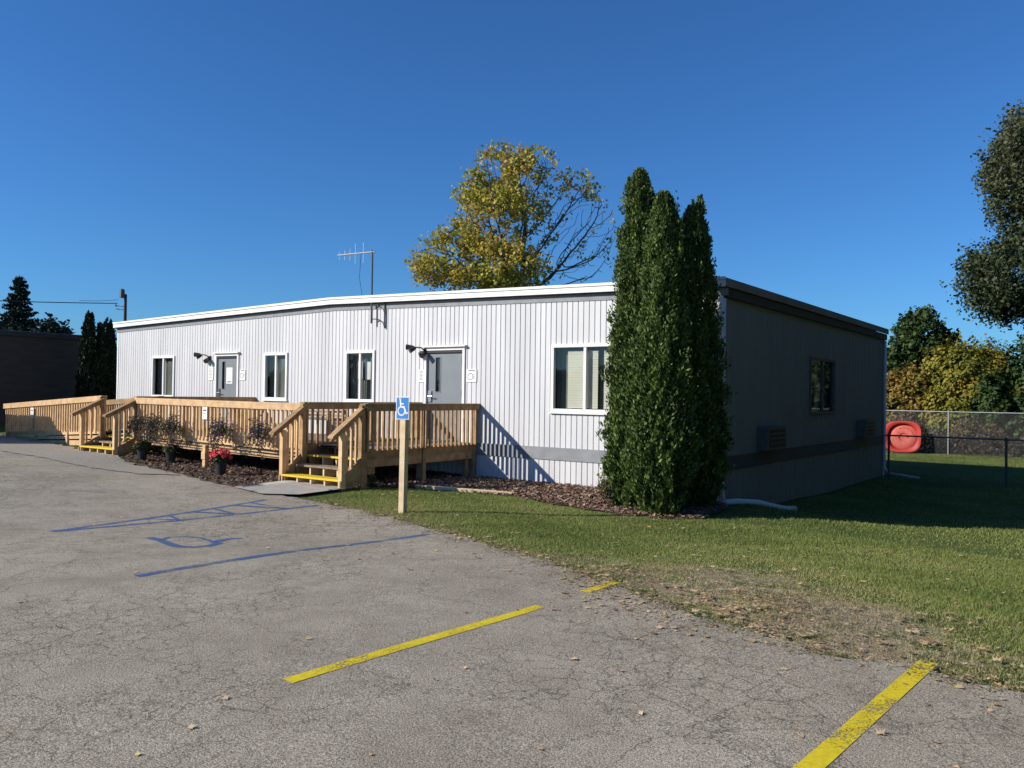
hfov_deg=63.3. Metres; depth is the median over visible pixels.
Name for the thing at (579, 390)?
window
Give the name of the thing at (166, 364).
window
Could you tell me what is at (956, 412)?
chain link fence
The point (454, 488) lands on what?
timber edging
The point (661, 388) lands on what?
arborvitae
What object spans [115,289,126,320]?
utility pole
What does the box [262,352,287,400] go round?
window
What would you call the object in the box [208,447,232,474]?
potted mum
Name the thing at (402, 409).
parking sign
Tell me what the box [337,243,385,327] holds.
roof antenna
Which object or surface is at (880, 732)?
fallen leaf
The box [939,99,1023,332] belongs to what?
locust tree
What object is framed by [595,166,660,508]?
arborvitae
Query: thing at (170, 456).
potted flower
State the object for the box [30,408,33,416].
rail sign
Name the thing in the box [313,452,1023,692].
grass
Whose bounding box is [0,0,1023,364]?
sky
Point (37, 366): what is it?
brown building
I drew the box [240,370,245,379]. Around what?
notice
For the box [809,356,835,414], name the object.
window
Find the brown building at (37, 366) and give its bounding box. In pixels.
[0,330,82,424]
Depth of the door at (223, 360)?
22.74 m
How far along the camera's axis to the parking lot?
4.98 m
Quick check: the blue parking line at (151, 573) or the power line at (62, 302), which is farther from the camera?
the power line at (62, 302)
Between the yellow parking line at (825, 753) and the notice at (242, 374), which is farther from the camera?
the notice at (242, 374)
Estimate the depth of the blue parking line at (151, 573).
8.17 m
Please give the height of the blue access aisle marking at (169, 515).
0.056 m
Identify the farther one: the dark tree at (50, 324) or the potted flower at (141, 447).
the dark tree at (50, 324)
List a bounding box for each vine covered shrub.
[886,360,937,425]
[908,332,1019,448]
[956,337,1023,451]
[965,366,1013,451]
[998,326,1023,447]
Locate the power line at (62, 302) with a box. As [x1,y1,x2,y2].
[0,300,117,303]
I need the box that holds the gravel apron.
[0,436,179,474]
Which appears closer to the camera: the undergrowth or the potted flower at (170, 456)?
the potted flower at (170, 456)
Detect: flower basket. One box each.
[125,409,148,441]
[139,410,164,443]
[157,410,182,451]
[206,414,233,449]
[244,414,272,459]
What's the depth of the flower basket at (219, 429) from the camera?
16.89 m
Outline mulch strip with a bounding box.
[379,477,726,518]
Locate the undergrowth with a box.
[886,411,1023,456]
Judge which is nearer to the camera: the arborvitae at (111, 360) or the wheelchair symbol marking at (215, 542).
the wheelchair symbol marking at (215, 542)
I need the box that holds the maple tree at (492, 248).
[404,137,615,290]
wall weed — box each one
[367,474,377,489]
[594,471,607,491]
[597,477,613,501]
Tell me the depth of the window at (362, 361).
19.73 m
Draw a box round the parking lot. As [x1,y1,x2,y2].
[0,434,1023,767]
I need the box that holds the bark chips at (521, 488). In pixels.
[376,475,727,518]
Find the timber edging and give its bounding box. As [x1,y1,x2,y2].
[415,485,514,495]
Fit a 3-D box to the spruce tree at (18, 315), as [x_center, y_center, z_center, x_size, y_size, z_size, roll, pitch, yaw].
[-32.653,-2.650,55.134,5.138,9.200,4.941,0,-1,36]
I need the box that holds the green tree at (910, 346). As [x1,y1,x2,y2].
[887,304,960,396]
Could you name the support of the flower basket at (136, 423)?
hanging from the wooden deck
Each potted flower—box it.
[132,439,151,460]
[162,443,178,462]
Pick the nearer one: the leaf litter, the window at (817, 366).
the leaf litter
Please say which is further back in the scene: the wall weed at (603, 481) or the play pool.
the play pool
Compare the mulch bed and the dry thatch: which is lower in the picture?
the dry thatch
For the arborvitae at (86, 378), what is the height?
4.362 m
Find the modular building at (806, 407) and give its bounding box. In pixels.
[113,276,918,503]
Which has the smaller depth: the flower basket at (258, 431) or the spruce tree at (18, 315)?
the flower basket at (258, 431)
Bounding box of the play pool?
[886,421,921,452]
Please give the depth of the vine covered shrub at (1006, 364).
35.60 m
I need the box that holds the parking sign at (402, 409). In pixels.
[396,397,408,512]
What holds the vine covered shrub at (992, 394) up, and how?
on the ground at (856, 626)
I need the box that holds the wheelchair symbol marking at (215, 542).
[147,536,242,547]
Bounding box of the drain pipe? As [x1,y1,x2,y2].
[722,498,797,511]
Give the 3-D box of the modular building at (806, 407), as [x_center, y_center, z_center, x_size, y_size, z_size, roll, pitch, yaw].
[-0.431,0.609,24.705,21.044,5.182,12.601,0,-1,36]
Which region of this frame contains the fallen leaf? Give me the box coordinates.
[876,729,886,734]
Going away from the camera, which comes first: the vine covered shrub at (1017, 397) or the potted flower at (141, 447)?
the potted flower at (141, 447)
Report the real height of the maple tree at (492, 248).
13.893 m
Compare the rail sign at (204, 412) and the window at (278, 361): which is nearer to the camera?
the rail sign at (204, 412)
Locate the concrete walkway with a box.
[235,480,351,493]
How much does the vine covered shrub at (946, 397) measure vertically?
5.365 m
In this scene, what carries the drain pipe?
on the ground at (856, 626)
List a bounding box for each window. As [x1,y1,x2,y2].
[151,356,174,395]
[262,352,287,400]
[344,350,374,401]
[549,343,610,414]
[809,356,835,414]
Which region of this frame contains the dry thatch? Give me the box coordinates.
[287,497,1023,726]
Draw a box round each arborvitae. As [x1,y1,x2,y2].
[73,309,101,397]
[93,321,110,410]
[105,317,116,412]
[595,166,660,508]
[619,190,709,517]
[680,194,737,506]
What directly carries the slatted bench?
on the wooden deck
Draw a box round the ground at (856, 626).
[0,424,1023,692]
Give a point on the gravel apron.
(48, 450)
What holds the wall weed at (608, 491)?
on the mulch strip
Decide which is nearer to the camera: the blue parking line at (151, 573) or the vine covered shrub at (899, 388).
the blue parking line at (151, 573)
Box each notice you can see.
[208,367,213,379]
[226,368,232,383]
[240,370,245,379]
[419,370,423,381]
[467,369,476,381]
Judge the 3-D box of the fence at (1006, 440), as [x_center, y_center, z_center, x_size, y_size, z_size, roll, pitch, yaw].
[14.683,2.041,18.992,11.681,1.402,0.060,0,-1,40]
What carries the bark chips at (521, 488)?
on the mulch strip
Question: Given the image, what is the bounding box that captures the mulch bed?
[45,435,469,485]
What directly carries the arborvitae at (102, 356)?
on the ground at (856, 626)
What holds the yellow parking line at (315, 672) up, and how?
on the parking lot
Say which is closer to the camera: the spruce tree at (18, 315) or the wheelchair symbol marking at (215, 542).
the wheelchair symbol marking at (215, 542)
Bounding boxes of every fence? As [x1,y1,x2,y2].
[885,433,1023,487]
[886,410,1023,457]
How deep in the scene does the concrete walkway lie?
14.31 m
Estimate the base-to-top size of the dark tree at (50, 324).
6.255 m
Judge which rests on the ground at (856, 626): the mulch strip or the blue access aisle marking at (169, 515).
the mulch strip
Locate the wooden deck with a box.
[3,395,480,490]
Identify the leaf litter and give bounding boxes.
[130,490,1023,704]
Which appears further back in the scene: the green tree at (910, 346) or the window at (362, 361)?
the green tree at (910, 346)
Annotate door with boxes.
[213,352,239,426]
[422,345,466,441]
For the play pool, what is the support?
on the ground at (856, 626)
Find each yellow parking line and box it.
[283,581,619,682]
[792,660,936,767]
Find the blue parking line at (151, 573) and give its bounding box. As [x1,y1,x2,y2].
[135,534,430,576]
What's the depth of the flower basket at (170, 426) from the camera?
17.94 m
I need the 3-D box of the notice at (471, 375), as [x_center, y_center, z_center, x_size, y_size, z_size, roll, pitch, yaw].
[-0.856,-0.179,17.592,0.260,0.270,0.008,0,-1,36]
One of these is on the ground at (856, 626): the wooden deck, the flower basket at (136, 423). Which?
the wooden deck
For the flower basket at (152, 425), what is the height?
0.786 m
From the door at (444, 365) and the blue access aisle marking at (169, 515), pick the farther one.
the door at (444, 365)
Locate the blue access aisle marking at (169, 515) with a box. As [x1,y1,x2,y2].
[51,499,318,531]
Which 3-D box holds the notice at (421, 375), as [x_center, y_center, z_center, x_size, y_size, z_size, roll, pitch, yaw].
[-2.014,-0.180,18.439,0.150,0.280,0.008,0,-1,36]
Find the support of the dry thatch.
on the ground at (856, 626)
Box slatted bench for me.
[289,409,346,434]
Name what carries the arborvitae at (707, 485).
on the mulch strip
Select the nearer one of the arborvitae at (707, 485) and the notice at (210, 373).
the arborvitae at (707, 485)
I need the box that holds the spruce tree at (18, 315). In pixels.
[0,276,40,331]
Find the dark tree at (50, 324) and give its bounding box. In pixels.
[26,312,75,334]
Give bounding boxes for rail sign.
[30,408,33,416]
[202,407,206,418]

